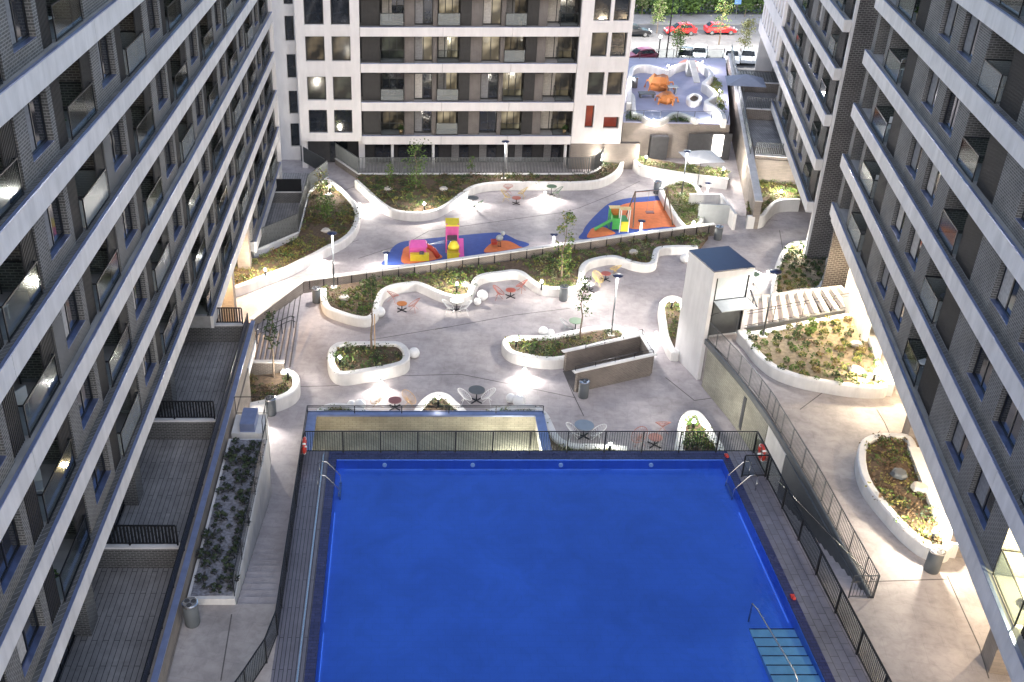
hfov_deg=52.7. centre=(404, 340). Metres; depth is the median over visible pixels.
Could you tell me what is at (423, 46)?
window
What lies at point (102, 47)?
window
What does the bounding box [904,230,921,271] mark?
window
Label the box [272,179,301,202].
garden divider
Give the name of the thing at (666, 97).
play sculpture
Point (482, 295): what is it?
ball seat
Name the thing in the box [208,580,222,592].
succulent
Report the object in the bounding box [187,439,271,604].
succulent planter
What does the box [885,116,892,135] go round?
balcony chair
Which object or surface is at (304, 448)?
lifebuoy
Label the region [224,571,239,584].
succulent
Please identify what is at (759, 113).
garden divider
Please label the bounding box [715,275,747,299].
window glass
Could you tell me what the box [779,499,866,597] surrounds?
pool side stairs
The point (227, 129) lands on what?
window
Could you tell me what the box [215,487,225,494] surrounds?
succulent
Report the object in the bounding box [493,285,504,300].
lounge chair
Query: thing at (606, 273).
round table
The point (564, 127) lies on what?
potted plant
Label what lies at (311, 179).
garden fence
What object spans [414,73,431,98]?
window
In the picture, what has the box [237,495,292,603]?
garden stairs
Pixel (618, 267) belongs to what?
lounge chair
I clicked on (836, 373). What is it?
shrub
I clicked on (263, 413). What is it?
planter railing
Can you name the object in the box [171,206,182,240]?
window
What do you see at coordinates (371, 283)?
young tree
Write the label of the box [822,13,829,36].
window
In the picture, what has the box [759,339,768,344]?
shrub
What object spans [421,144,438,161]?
window
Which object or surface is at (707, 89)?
planter wall
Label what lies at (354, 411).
light well railing
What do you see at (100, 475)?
window
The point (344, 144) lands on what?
window
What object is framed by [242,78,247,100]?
window
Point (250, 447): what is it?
succulent
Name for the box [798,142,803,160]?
window
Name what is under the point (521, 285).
lounge chair
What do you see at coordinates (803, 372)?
shrub
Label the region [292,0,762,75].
ground
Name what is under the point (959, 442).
window
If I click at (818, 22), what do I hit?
window
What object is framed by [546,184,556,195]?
round table
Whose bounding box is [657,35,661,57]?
street lamp
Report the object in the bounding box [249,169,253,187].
window
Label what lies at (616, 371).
stair enclosure
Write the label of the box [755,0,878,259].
apartment block
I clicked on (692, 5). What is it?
round shrub
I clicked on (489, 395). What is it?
lounge chair
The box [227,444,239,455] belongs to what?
succulent
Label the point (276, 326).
step handrail
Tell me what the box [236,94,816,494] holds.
plaza
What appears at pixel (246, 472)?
succulent
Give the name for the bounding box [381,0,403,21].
window
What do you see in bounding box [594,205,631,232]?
play tower
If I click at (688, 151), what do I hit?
lamp post
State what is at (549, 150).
window
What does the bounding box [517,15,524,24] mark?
potted plant
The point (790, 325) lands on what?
shrub
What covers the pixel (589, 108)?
window
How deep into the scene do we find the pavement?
140.10 m
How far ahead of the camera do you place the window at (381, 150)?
88.99 m
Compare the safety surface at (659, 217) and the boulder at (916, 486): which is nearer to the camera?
the boulder at (916, 486)
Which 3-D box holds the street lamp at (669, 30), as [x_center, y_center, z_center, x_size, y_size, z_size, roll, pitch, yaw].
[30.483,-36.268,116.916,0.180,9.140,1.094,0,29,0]
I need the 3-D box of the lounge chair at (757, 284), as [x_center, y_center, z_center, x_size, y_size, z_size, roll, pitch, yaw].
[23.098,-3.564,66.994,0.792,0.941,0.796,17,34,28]
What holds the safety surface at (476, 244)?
on the plaza
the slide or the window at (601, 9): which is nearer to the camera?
the window at (601, 9)
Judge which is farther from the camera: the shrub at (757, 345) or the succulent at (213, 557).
the shrub at (757, 345)
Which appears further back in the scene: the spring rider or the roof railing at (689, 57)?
the roof railing at (689, 57)
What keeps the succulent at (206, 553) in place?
on the succulent planter
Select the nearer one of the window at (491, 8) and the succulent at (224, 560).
the succulent at (224, 560)
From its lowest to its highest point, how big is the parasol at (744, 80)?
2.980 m
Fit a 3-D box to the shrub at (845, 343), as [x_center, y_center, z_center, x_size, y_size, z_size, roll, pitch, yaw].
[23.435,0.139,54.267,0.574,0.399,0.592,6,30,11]
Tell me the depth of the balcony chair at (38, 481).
30.50 m
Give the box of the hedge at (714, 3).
[634,0,763,13]
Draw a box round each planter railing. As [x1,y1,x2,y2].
[232,424,266,595]
[234,397,268,437]
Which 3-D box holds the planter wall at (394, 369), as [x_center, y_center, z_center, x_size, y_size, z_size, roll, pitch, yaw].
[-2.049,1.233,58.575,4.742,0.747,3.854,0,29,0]
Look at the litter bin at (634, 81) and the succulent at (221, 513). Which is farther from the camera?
the litter bin at (634, 81)
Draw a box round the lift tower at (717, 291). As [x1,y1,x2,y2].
[675,246,757,379]
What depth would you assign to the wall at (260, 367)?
57.30 m
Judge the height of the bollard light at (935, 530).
0.610 m
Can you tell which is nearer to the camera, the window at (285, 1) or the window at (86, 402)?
the window at (86, 402)
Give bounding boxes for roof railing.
[626,110,729,122]
[639,49,724,58]
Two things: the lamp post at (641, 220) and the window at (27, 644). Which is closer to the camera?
the window at (27, 644)
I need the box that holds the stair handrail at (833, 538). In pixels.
[793,496,873,580]
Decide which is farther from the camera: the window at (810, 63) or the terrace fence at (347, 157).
the terrace fence at (347, 157)
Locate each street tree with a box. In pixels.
[637,0,649,11]
[651,0,668,32]
[669,20,690,57]
[713,0,735,44]
[736,15,759,48]
[739,0,754,16]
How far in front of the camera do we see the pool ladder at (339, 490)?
44.85 m
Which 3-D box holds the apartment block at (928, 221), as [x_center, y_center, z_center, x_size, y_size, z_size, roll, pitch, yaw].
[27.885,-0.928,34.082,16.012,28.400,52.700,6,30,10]
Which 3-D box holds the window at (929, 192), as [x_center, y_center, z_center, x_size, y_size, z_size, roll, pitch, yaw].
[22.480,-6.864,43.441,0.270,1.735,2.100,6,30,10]
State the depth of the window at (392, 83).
86.21 m
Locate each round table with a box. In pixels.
[388,396,401,410]
[397,301,406,311]
[450,297,463,311]
[467,196,478,207]
[468,385,484,403]
[505,288,515,298]
[512,196,520,204]
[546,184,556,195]
[569,317,582,329]
[574,419,593,439]
[586,282,594,292]
[601,271,610,281]
[647,433,662,447]
[752,271,760,284]
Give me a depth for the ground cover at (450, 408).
54.35 m
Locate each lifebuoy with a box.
[302,437,306,454]
[757,444,765,461]
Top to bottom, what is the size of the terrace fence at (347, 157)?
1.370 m
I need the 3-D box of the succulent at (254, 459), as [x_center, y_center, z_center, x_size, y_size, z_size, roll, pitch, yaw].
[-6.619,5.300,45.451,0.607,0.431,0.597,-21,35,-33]
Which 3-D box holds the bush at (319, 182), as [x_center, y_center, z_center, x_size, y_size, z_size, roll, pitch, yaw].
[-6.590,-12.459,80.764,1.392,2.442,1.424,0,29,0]
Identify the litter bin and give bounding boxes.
[181,597,199,628]
[264,395,276,416]
[311,286,320,303]
[559,284,568,301]
[578,378,589,398]
[632,76,638,87]
[653,180,661,193]
[714,225,723,240]
[924,545,945,574]
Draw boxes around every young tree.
[263,310,279,377]
[363,274,379,350]
[385,161,396,180]
[401,138,430,191]
[466,156,474,172]
[551,210,576,276]
[575,275,592,338]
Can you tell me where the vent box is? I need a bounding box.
[231,408,270,466]
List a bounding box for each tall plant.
[793,322,803,340]
[803,316,819,336]
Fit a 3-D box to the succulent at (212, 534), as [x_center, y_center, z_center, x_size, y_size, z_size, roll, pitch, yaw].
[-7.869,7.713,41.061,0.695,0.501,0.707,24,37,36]
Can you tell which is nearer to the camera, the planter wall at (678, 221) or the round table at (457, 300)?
the round table at (457, 300)
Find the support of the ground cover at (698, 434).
on the planter wall at (704, 422)
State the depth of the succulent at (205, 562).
39.63 m
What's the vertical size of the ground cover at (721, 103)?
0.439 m
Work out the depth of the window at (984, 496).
34.78 m
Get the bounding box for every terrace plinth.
[252,177,328,256]
[335,158,602,178]
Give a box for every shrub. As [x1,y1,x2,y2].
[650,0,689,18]
[680,0,708,14]
[747,333,757,341]
[751,342,761,349]
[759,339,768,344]
[773,333,782,341]
[777,362,786,369]
[786,323,793,330]
[789,344,797,351]
[789,364,799,371]
[796,361,805,367]
[798,351,807,356]
[798,369,809,375]
[799,280,807,286]
[801,340,810,346]
[809,358,819,365]
[811,366,820,372]
[818,328,829,335]
[830,318,840,326]
[832,326,840,331]
[832,371,840,377]
[833,344,843,351]
[834,377,843,384]
[841,340,851,346]
[843,315,852,321]
[845,371,857,378]
[851,355,861,362]
[853,350,861,356]
[855,345,866,352]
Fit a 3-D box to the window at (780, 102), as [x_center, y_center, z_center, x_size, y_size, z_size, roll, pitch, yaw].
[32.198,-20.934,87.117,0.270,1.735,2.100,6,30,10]
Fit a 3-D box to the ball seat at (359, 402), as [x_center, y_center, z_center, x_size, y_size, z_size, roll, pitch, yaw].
[-2.394,3.441,54.742,0.670,0.680,0.660,0,29,0]
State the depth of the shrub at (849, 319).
56.72 m
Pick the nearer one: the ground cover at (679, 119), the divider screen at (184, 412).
the divider screen at (184, 412)
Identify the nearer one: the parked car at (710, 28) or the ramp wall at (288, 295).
the ramp wall at (288, 295)
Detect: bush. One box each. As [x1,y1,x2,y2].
[312,168,327,193]
[315,187,337,220]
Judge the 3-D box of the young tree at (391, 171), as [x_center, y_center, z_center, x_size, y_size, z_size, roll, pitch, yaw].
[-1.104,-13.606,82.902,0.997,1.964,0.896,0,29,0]
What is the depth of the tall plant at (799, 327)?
54.84 m
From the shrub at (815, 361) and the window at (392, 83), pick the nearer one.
the shrub at (815, 361)
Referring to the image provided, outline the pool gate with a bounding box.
[741,455,769,476]
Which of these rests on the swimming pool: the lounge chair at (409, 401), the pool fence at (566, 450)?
the pool fence at (566, 450)
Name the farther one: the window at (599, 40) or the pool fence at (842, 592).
the window at (599, 40)
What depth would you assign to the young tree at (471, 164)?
84.98 m
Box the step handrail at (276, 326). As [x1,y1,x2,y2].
[255,316,294,343]
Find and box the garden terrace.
[261,173,328,244]
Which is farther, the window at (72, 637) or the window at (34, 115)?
the window at (72, 637)
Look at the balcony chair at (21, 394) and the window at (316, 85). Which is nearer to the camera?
the balcony chair at (21, 394)
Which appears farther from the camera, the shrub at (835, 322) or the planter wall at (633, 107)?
the planter wall at (633, 107)
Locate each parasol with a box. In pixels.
[679,150,723,186]
[725,74,765,94]
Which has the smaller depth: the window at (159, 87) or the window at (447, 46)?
the window at (159, 87)
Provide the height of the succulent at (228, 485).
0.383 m
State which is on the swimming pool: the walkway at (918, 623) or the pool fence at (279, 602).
the pool fence at (279, 602)
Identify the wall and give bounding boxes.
[147,321,254,681]
[234,179,359,296]
[249,279,303,326]
[249,369,300,413]
[250,360,284,375]
[302,223,715,292]
[317,403,368,410]
[320,234,708,326]
[327,341,409,385]
[355,161,623,220]
[414,392,465,410]
[488,404,534,410]
[501,325,628,369]
[534,406,626,449]
[626,62,726,127]
[631,93,635,118]
[633,157,727,188]
[636,112,698,126]
[657,296,681,361]
[658,181,703,226]
[674,410,723,449]
[686,93,701,107]
[688,193,736,229]
[702,339,871,597]
[726,53,762,228]
[736,312,887,398]
[745,182,799,228]
[770,240,826,302]
[855,433,952,562]
[868,325,894,396]
[907,446,958,557]
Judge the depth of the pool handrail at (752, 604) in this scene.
36.29 m
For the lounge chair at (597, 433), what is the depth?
52.31 m
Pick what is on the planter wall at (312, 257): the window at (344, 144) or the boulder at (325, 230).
the boulder at (325, 230)
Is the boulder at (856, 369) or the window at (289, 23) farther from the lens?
the window at (289, 23)
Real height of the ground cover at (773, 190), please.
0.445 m
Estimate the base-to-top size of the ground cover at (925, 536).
0.424 m
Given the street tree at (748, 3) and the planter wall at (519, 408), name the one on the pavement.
the street tree at (748, 3)
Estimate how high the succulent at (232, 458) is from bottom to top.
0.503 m
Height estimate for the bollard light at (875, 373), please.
0.610 m
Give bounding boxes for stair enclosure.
[561,333,656,391]
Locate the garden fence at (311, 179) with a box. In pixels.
[258,160,327,247]
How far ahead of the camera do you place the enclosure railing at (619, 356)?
57.37 m
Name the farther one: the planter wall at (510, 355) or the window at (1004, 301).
the planter wall at (510, 355)
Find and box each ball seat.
[353,399,365,408]
[376,306,384,317]
[409,347,419,357]
[474,298,480,304]
[477,290,487,300]
[506,393,514,402]
[513,394,524,404]
[538,326,547,334]
[547,329,553,334]
[680,253,687,262]
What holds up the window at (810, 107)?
in the apartment block at (810, 53)
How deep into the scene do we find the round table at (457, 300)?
64.78 m
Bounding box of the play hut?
[409,240,439,260]
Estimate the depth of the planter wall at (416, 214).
83.24 m
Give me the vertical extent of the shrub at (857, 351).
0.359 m
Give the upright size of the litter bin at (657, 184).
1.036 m
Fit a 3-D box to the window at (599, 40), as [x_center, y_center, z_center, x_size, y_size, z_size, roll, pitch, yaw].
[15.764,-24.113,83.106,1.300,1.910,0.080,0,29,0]
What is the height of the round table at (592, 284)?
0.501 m
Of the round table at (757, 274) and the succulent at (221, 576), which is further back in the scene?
the round table at (757, 274)
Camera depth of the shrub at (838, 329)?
55.74 m
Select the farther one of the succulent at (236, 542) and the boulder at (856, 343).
the boulder at (856, 343)
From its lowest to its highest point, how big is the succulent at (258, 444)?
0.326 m
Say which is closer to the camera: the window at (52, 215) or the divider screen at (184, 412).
the window at (52, 215)
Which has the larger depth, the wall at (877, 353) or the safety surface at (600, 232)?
the safety surface at (600, 232)
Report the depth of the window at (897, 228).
48.15 m
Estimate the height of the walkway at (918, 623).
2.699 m
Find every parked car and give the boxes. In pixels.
[629,47,657,57]
[632,23,651,36]
[664,22,697,35]
[677,46,693,57]
[693,44,708,57]
[703,21,736,34]
[722,47,739,64]
[739,47,755,64]
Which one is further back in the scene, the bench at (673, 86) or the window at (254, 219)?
the bench at (673, 86)
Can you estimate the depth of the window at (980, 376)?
36.11 m
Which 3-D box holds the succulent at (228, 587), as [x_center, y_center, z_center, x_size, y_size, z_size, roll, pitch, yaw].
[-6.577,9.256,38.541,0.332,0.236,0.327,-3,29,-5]
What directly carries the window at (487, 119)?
in the apartment block at (464, 78)
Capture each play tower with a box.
[430,218,463,258]
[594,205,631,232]
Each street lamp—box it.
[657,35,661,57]
[665,0,673,57]
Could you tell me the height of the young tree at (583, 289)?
4.154 m
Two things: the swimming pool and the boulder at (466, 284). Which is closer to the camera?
the swimming pool
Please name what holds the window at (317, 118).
in the apartment block at (464, 78)
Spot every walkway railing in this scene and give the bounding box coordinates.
[707,322,879,597]
[848,575,879,597]
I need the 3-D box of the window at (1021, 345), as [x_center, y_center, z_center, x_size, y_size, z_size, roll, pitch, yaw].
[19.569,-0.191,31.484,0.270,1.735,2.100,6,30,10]
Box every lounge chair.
[370,389,384,407]
[387,291,398,301]
[402,389,415,407]
[408,298,419,309]
[442,299,453,314]
[457,388,471,404]
[460,300,471,313]
[481,388,495,404]
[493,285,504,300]
[515,279,527,293]
[560,318,571,330]
[566,422,579,440]
[591,424,606,441]
[592,270,603,286]
[610,265,621,276]
[631,426,647,446]
[655,421,670,433]
[753,278,762,293]
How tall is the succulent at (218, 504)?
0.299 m
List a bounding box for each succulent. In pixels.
[194,571,208,583]
[195,546,212,558]
[200,559,212,567]
[201,528,217,539]
[203,540,212,547]
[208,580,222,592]
[210,568,217,574]
[211,544,223,553]
[211,553,220,562]
[212,510,228,521]
[213,502,222,509]
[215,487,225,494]
[216,574,225,583]
[217,535,225,542]
[221,555,233,564]
[222,562,235,572]
[223,451,234,459]
[223,465,230,471]
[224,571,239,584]
[225,483,236,491]
[226,545,240,558]
[226,584,232,591]
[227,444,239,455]
[228,453,242,465]
[231,437,239,443]
[231,468,241,475]
[231,539,243,547]
[232,509,248,520]
[232,534,239,542]
[233,474,245,485]
[234,489,248,500]
[234,526,243,534]
[236,517,250,528]
[237,453,251,466]
[239,497,250,505]
[240,469,252,479]
[242,462,255,472]
[244,443,255,454]
[245,487,255,495]
[250,456,262,464]
[254,450,263,456]
[256,441,265,447]
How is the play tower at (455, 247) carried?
on the safety surface at (476, 244)
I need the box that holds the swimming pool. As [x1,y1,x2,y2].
[270,451,870,681]
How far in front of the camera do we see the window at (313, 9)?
81.86 m
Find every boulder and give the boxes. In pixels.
[321,227,329,232]
[339,294,349,300]
[461,281,469,287]
[629,249,637,253]
[848,365,862,374]
[850,340,862,347]
[890,468,907,479]
[910,481,928,493]
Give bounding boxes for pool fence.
[234,431,303,681]
[304,431,756,452]
[753,431,891,681]
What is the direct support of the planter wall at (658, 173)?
on the plaza
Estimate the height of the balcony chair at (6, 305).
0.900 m
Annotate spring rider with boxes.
[491,231,504,246]
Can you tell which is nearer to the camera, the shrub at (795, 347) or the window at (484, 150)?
the shrub at (795, 347)
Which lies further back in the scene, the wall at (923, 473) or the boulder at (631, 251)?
the boulder at (631, 251)
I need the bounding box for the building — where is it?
[620,58,732,159]
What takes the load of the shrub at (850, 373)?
on the planter wall at (831, 386)
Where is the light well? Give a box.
[304,412,551,449]
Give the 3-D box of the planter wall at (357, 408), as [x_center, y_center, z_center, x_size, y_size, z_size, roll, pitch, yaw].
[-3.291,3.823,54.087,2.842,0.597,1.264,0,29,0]
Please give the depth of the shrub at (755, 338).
54.83 m
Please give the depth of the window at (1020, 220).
33.89 m
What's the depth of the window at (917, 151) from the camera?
46.65 m
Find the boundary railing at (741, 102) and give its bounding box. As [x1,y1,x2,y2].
[731,45,751,153]
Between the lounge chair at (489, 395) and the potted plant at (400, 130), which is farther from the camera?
the potted plant at (400, 130)
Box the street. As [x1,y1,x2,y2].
[630,25,759,69]
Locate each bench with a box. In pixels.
[638,91,655,97]
[667,85,678,93]
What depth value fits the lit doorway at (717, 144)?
89.16 m
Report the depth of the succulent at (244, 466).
45.02 m
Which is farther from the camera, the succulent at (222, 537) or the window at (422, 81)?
the window at (422, 81)
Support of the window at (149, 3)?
in the apartment block at (138, 187)
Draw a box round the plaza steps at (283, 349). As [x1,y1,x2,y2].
[254,295,300,368]
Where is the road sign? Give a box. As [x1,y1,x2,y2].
[734,0,741,17]
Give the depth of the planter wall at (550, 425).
51.23 m
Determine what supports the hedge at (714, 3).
on the ground at (713, 13)
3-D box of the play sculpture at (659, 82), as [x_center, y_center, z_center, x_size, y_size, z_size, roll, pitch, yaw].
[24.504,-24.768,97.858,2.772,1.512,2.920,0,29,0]
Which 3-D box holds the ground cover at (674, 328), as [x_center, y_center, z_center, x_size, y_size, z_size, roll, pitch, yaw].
[16.517,-1.490,63.073,1.622,0.307,5.751,6,30,10]
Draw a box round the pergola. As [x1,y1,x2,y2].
[744,285,844,330]
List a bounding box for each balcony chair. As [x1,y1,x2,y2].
[0,302,10,318]
[15,385,29,412]
[34,467,44,499]
[873,175,878,190]
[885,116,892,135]
[898,58,905,77]
[915,358,925,369]
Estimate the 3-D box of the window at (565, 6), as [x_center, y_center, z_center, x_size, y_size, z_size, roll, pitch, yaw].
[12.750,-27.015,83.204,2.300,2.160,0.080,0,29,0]
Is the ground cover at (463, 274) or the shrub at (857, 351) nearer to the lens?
the shrub at (857, 351)
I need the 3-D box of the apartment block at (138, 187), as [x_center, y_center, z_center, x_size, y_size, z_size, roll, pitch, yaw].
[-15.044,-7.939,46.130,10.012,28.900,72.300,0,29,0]
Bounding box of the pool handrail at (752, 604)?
[748,603,797,681]
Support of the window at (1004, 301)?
in the apartment block at (928, 221)
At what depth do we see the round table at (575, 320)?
62.31 m
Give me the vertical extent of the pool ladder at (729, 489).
1.820 m
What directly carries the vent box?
on the plaza
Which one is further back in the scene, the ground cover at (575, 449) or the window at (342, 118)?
the window at (342, 118)
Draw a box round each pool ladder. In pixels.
[317,461,341,499]
[725,461,757,499]
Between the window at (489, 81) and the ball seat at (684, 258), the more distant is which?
the window at (489, 81)
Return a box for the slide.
[685,60,699,82]
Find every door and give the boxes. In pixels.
[709,303,738,334]
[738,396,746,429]
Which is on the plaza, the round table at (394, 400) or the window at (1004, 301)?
the round table at (394, 400)
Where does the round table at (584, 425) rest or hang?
on the plaza
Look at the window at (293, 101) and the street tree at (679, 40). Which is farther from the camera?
the street tree at (679, 40)
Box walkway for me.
[167,604,277,681]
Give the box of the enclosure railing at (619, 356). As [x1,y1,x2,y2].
[575,329,653,370]
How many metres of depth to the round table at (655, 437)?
51.86 m
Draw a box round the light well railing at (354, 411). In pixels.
[303,405,543,431]
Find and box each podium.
[59,340,255,681]
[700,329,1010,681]
[737,69,795,183]
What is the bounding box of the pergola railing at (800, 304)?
[745,293,848,325]
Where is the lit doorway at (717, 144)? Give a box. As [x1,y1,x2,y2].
[711,135,723,156]
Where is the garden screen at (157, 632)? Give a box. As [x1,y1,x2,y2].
[140,313,248,681]
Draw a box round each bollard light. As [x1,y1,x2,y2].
[692,418,695,429]
[872,369,877,380]
[931,527,937,540]
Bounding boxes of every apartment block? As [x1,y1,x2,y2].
[0,0,282,681]
[272,0,639,168]
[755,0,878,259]
[817,0,1023,681]
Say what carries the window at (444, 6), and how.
in the apartment block at (464, 78)
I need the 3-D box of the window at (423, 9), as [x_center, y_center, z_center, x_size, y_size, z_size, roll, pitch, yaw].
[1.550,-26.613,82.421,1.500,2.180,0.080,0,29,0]
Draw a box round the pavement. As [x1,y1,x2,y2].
[633,15,761,24]
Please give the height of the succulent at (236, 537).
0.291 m
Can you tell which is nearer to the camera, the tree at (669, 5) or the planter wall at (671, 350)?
the planter wall at (671, 350)
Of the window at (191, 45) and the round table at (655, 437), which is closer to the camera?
the window at (191, 45)
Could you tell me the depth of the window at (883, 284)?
49.64 m
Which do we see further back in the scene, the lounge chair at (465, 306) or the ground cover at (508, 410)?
the lounge chair at (465, 306)
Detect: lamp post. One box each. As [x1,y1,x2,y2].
[327,231,336,287]
[382,250,389,267]
[501,140,508,178]
[550,233,557,243]
[608,273,622,335]
[638,219,645,231]
[679,150,691,194]
[759,269,781,337]
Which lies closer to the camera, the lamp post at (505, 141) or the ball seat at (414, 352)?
the ball seat at (414, 352)
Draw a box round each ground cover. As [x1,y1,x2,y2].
[234,179,360,284]
[249,374,294,401]
[316,403,362,410]
[321,231,709,316]
[326,342,403,372]
[356,161,621,210]
[422,395,461,410]
[486,406,535,410]
[505,325,621,359]
[545,418,614,449]
[624,103,640,120]
[637,155,729,180]
[661,300,680,338]
[663,115,687,121]
[664,180,703,225]
[678,414,721,449]
[710,75,726,112]
[745,179,800,213]
[746,312,882,383]
[775,243,825,290]
[859,432,945,548]
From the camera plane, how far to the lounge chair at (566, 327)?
62.35 m
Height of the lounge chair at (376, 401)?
0.941 m
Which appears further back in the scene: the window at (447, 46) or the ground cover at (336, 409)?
the window at (447, 46)
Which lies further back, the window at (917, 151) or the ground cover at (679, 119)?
the ground cover at (679, 119)
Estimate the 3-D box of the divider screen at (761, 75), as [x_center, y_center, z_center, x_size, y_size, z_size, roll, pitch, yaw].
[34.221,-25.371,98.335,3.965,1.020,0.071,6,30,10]
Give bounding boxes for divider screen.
[106,525,178,545]
[155,401,215,418]
[216,307,242,323]
[740,70,778,81]
[746,96,775,108]
[755,142,785,155]
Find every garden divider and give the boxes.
[98,542,179,567]
[148,417,216,438]
[185,322,243,341]
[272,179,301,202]
[741,82,778,92]
[746,108,773,119]
[755,154,787,160]
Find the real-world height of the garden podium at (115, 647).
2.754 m
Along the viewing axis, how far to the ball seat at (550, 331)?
61.77 m
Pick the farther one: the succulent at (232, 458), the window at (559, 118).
the window at (559, 118)
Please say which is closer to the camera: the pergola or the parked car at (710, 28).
the pergola
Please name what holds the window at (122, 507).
in the apartment block at (138, 187)
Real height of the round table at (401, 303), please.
0.501 m
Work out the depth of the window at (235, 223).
63.13 m
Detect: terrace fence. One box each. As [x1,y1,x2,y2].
[300,145,324,168]
[335,143,603,172]
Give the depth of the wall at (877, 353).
52.58 m
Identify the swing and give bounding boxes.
[626,188,672,227]
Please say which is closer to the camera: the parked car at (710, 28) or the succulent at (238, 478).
the succulent at (238, 478)
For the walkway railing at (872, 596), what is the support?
on the walkway at (918, 623)
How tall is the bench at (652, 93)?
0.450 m
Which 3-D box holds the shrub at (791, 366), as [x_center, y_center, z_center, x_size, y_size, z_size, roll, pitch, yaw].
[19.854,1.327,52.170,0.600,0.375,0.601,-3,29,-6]
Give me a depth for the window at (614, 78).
84.62 m
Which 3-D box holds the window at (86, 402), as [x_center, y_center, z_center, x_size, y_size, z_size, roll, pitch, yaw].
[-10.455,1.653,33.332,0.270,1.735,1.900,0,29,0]
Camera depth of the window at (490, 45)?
83.88 m
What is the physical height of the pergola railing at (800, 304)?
1.012 m
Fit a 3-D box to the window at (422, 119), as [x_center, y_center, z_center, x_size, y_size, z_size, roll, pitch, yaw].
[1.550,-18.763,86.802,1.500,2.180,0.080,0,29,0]
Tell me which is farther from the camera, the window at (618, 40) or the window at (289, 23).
the window at (289, 23)
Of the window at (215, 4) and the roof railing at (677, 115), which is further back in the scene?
the roof railing at (677, 115)
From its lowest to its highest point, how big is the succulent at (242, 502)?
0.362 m
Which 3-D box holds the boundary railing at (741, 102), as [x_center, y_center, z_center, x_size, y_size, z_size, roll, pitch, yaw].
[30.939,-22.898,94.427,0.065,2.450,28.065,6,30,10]
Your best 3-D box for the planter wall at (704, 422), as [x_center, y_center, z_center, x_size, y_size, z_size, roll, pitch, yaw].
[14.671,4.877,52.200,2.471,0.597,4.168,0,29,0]
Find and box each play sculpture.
[644,73,673,91]
[654,91,678,105]
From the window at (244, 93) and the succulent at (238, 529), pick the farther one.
the window at (244, 93)
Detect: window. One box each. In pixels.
[0,456,5,466]
[0,517,27,593]
[4,0,35,52]
[16,605,45,676]
[24,93,54,161]
[43,196,70,259]
[53,630,75,681]
[61,289,84,348]
[77,374,98,429]
[92,451,110,503]
[96,35,116,88]
[109,122,126,171]
[109,499,124,541]
[121,203,137,248]
[132,276,147,320]
[142,346,155,386]
[146,0,159,38]
[155,69,167,110]
[163,140,175,178]
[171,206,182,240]
[179,268,188,299]
[188,31,197,65]
[195,94,203,125]
[201,154,209,182]
[207,209,214,235]
[212,263,219,285]
[214,1,220,30]
[219,58,225,84]
[224,112,230,136]
[228,163,234,185]
[232,211,237,231]
[238,29,243,52]
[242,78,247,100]
[246,126,250,144]
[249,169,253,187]
[252,212,256,228]
[254,5,257,26]
[284,0,292,3]
[285,16,293,39]
[287,54,295,76]
[289,91,297,112]
[291,123,299,144]
[304,0,322,23]
[305,36,324,59]
[307,77,325,98]
[309,110,326,131]
[329,141,347,161]
[330,0,349,23]
[332,36,350,59]
[333,77,351,98]
[334,110,352,131]
[374,144,390,161]
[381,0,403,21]
[381,37,403,57]
[382,73,403,95]
[382,111,403,128]
[398,144,415,161]
[414,0,432,23]
[414,37,432,60]
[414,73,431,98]
[414,111,431,131]
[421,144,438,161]
[436,110,456,128]
[437,73,457,95]
[438,0,458,21]
[438,37,458,57]
[450,144,468,161]
[478,144,496,161]
[479,111,496,131]
[480,73,498,98]
[481,37,499,60]
[483,0,501,23]
[501,111,520,128]
[503,72,522,95]
[504,36,524,57]
[506,0,526,21]
[513,144,532,161]
[540,111,566,128]
[542,73,569,95]
[542,144,561,161]
[545,37,572,57]
[547,0,575,21]
[584,105,593,126]
[587,72,603,93]
[590,33,607,55]
[593,0,610,19]
[603,117,617,126]
[606,72,621,93]
[610,33,625,55]
[613,0,629,19]
[778,91,783,107]
[784,55,789,71]
[791,17,796,35]
[793,128,798,147]
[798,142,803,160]
[800,89,806,107]
[805,101,812,120]
[808,47,814,67]
[813,57,820,79]
[816,3,822,25]
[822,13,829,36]
[876,264,890,298]
[889,291,904,330]
[890,204,905,241]
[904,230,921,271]
[905,140,922,179]
[920,162,940,206]
[921,72,939,113]
[938,0,958,43]
[938,91,959,136]
[945,419,968,471]
[957,14,980,62]
[967,346,992,401]
[967,469,995,529]
[990,267,1019,324]
[992,392,1022,455]
[1015,210,1023,228]
[1018,342,1023,351]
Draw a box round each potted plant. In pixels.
[397,125,402,132]
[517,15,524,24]
[561,124,567,132]
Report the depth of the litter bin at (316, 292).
65.60 m
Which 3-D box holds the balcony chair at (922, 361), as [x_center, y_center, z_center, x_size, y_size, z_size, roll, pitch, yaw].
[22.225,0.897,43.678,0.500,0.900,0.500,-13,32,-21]
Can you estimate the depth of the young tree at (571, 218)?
67.04 m
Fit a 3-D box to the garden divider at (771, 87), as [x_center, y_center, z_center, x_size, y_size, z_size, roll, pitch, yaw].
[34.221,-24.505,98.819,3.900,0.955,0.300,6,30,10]
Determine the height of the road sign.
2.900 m
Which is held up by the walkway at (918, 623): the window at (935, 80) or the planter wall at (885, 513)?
the planter wall at (885, 513)
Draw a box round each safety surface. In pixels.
[381,232,528,264]
[401,245,441,263]
[484,240,521,252]
[579,196,673,238]
[587,227,614,237]
[620,200,675,228]
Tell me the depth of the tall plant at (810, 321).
55.22 m
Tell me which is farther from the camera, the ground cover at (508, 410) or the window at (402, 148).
the window at (402, 148)

